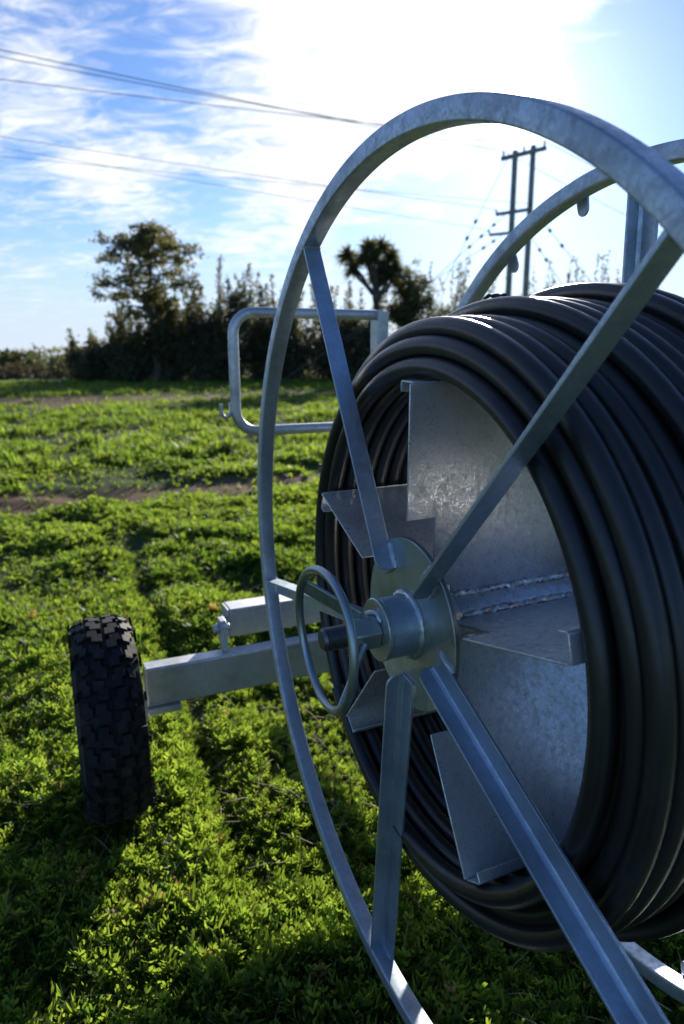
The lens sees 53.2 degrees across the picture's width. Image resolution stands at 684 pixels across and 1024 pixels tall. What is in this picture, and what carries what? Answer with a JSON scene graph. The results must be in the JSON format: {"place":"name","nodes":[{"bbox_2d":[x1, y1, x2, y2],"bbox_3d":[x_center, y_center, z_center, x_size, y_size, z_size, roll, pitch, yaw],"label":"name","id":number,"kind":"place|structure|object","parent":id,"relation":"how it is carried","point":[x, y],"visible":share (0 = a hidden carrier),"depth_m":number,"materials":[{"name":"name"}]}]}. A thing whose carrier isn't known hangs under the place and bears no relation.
{"place":"outdoors","nodes":[
{"label":"outdoors","id":0,"kind":"place"},
{"bbox_2d":[0,355,683,1023],"bbox_3d":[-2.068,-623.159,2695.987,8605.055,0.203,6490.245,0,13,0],"label":"ground","id":1,"kind":"structure","parent":0,"point":[16,503],"depth_m":7.96,"materials":[{"name":"green plant"}]},
{"bbox_2d":[0,360,34,379],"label":"undergrowth","id":2,"kind":"object","parent":1,"relation":"on","point":[14,375],"visible":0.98,"depth_m":41.16,"materials":[{"name":"green plant"}]},
{"bbox_2d":[0,343,48,370],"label":"bush","id":3,"kind":"object","parent":1,"relation":"on","point":[4,358],"visible":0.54,"depth_m":60.61,"materials":[{"name":"green plant"}]},
{"bbox_2d":[0,346,67,378],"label":"undergrowth","id":4,"kind":"object","parent":1,"relation":"on","point":[37,375],"visible":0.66,"depth_m":42.81,"materials":[{"name":"green plant"}]},
{"bbox_2d":[26,355,58,371],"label":"bush","id":5,"kind":"object","parent":1,"relation":"on","point":[30,360],"visible":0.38,"depth_m":58.87,"materials":[{"name":"green plant"}]},
{"bbox_2d":[21,346,83,356],"bbox_3d":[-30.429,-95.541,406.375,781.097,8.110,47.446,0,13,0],"label":"woods","id":6,"kind":"object","parent":1,"relation":"on","point":[50,351],"visible":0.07,"depth_m":400.22,"materials":[{"name":"green plant"}]},
{"bbox_2d":[36,360,79,378],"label":"undergrowth","id":7,"kind":"object","parent":1,"relation":"on","point":[58,374],"visible":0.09,"depth_m":42.76,"materials":[{"name":"green plant"}]},
{"bbox_2d":[36,345,84,372],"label":"bush","id":8,"kind":"object","parent":1,"relation":"on","point":[66,349],"visible":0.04,"depth_m":56.54,"materials":[{"name":"green plant"}]},
{"bbox_2d":[54,327,122,380],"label":"hedge shrub","id":9,"kind":"object","parent":1,"relation":"on","point":[80,361],"visible":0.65,"depth_m":38.01,"materials":[{"name":"green plant"}]},
{"bbox_2d":[93,313,155,381],"bbox_3d":[-12.028,-9.293,38.416,4.456,3.933,3.948,9,16,34],"label":"hedge shrub","id":10,"kind":"object","parent":1,"relation":"on","point":[126,366],"visible":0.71,"depth_m":37.43,"materials":[{"name":"green plant"}]},
{"bbox_2d":[85,219,208,380],"bbox_3d":[-10.509,-11.271,37.043,6.479,8.376,5.933,11,17,40],"label":"tree","id":11,"kind":"object","parent":1,"relation":"on","point":[144,241],"visible":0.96,"depth_m":36.21,"materials":[{"name":"green plant"}]},
{"bbox_2d":[135,288,197,380],"bbox_3d":[-9.840,-9.966,38.178,3.905,5.320,3.747,11,17,39],"label":"hedge shrub","id":12,"kind":"object","parent":1,"relation":"on","point":[167,372],"visible":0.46,"depth_m":37.59,"materials":[{"name":"green plant"}]},
{"bbox_2d":[170,275,228,380],"bbox_3d":[-8.034,-10.204,38.186,4.458,5.786,3.364,0,13,0],"label":"hedge shrub","id":13,"kind":"object","parent":1,"relation":"on","point":[210,352],"visible":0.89,"depth_m":37.64,"materials":[{"name":"green plant"}]},
{"bbox_2d":[67,307,388,825],"bbox_3d":[0.232,0.099,2.386,1.843,1.574,2.120,8,15,32],"label":"reel trailer","id":14,"kind":"object","parent":1,"relation":"on","point":[116,705],"visible":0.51,"depth_m":2.09,"materials":[{"name":"metal"}]},
{"bbox_2d":[257,92,683,1023],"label":"hose reel","id":15,"kind":"object","parent":14,"relation":"on","point":[463,622],"visible":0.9,"depth_m":1.25,"materials":[{"name":"metal"}]},
{"bbox_2d":[315,282,683,952],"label":"hose coil","id":16,"kind":"object","parent":15,"relation":"attached to","point":[605,466],"visible":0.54,"depth_m":0.91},
{"bbox_2d":[483,293,506,299],"bbox_3d":[0.319,-0.436,1.419,0.042,0.034,0.055,-7,14,-22],"label":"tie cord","id":17,"kind":"object","parent":16,"relation":"on","point":[487,296],"visible":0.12,"depth_m":1.41,"materials":[{"name":"black plastic"}]},
{"bbox_2d":[199,254,259,381],"bbox_3d":[-6.548,-10.877,38.379,3.878,6.961,4.012,0,13,0],"label":"hedge shrub","id":18,"kind":"object","parent":1,"relation":"on","point":[235,303],"visible":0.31,"depth_m":38.23,"materials":[{"name":"green plant"}]},
{"bbox_2d":[239,271,286,378],"bbox_3d":[-4.649,-10.671,39.231,4.006,6.182,3.691,0,13,0],"label":"hedge shrub","id":19,"kind":"object","parent":1,"relation":"on","point":[259,356],"visible":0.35,"depth_m":38.92,"materials":[{"name":"green plant"}]},
{"bbox_2d":[258,274,325,379],"bbox_3d":[-2.703,-10.477,38.937,4.155,5.927,3.666,0,13,0],"label":"hedge shrub","id":20,"kind":"object","parent":1,"relation":"on","point":[298,353],"visible":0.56,"depth_m":38.62,"materials":[{"name":"green plant"}]},
{"bbox_2d":[303,280,362,379],"bbox_3d":[-0.234,-10.492,39.502,4.203,5.691,3.478,0,13,0],"label":"hedge shrub","id":21,"kind":"object","parent":1,"relation":"on","point":[323,370],"visible":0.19,"depth_m":39.34,"materials":[{"name":"green plant"}]},
{"bbox_2d":[0,376,683,1023],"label":"grass","id":22,"kind":"structure","parent":1,"relation":"on","point":[110,914],"depth_m":2.16,"materials":[{"name":"green plant"}]},
{"bbox_2d":[327,286,395,379],"bbox_3d":[1.255,-10.087,38.634,4.426,5.296,3.893,0,13,0],"label":"hedge shrub","id":23,"kind":"object","parent":1,"relation":"on","point":[356,346],"visible":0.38,"depth_m":38.15,"materials":[{"name":"green plant"}]},
{"bbox_2d":[333,233,410,332],"bbox_3d":[1.649,-11.444,38.367,4.540,8.060,2.386,0,13,0],"label":"cabbage tree","id":24,"kind":"object","parent":1,"relation":"on","point":[386,270],"visible":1,"depth_m":37.67,"materials":[{"name":"green plant"}]},
{"bbox_2d":[380,254,439,329],"bbox_3d":[3.793,-11.230,39.478,3.214,7.058,3.716,9,16,36],"label":"tree","id":25,"kind":"object","parent":1,"relation":"on","point":[408,309],"visible":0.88,"depth_m":38.47,"materials":[{"name":"green plant"}]},
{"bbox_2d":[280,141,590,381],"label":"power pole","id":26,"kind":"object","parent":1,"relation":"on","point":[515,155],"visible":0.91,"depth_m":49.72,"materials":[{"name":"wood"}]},
{"bbox_2d":[0,147,487,229],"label":"power line","id":27,"kind":"object","parent":26,"relation":"attached to","point":[229,187],"visible":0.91,"depth_m":45.06,"materials":[{"name":"grey metal"}]},
{"bbox_2d":[0,136,492,208],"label":"power line","id":28,"kind":"object","parent":26,"relation":"attached to","point":[229,171],"visible":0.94,"depth_m":43.64,"materials":[{"name":"grey metal"}]},
{"bbox_2d":[0,49,500,150],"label":"power line","id":29,"kind":"object","parent":26,"relation":"attached to","point":[218,95],"visible":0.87,"depth_m":36.35,"materials":[{"name":"black metal"}]},
{"bbox_2d":[0,56,521,145],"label":"power line","id":30,"kind":"object","parent":26,"relation":"attached to","point":[224,98],"visible":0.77,"depth_m":38.04,"materials":[{"name":"black metal"}]},
{"bbox_2d":[1,156,529,203],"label":"power line","id":31,"kind":"object","parent":26,"relation":"attached to","point":[255,180],"visible":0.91,"depth_m":46.28,"materials":[{"name":"grey metal"}]},
{"bbox_2d":[0,79,540,140],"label":"power line","id":32,"kind":"object","parent":26,"relation":"attached to","point":[233,107],"visible":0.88,"depth_m":39.57,"materials":[{"name":"black metal"}]},
{"bbox_2d":[546,142,593,166],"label":"power line","id":33,"kind":"object","parent":26,"relation":"attached to","point":[570,154],"visible":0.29,"depth_m":51.05,"materials":[{"name":"grey metal"}]},
{"bbox_2d":[504,151,661,232],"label":"power line","id":34,"kind":"object","parent":26,"relation":"attached to","point":[566,184],"visible":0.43,"depth_m":52.56,"materials":[{"name":"grey metal"}]},
{"bbox_2d":[406,253,470,318],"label":"hedge shrub","id":35,"kind":"object","parent":1,"relation":"on","point":[429,298],"visible":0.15,"depth_m":39.09,"materials":[{"name":"green plant"}]},
{"bbox_2d":[446,261,510,313],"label":"hedge shrub","id":36,"kind":"object","parent":1,"relation":"on","point":[461,276],"visible":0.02,"depth_m":39.12,"materials":[{"name":"green plant"}]},
{"bbox_2d":[518,258,584,295],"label":"hedge shrub","id":37,"kind":"object","parent":1,"relation":"on","point":[554,281],"visible":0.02,"depth_m":38.21,"materials":[{"name":"green plant"}]},
{"bbox_2d":[571,250,620,283],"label":"hedge shrub","id":38,"kind":"object","parent":1,"relation":"on","point":[601,276],"visible":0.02,"depth_m":37.49,"materials":[{"name":"green plant"}]},
{"bbox_2d":[0,0,683,354],"label":"sky","id":39,"kind":"structure","parent":0,"point":[620,63],"materials":[{"name":"blue"}]}
]}

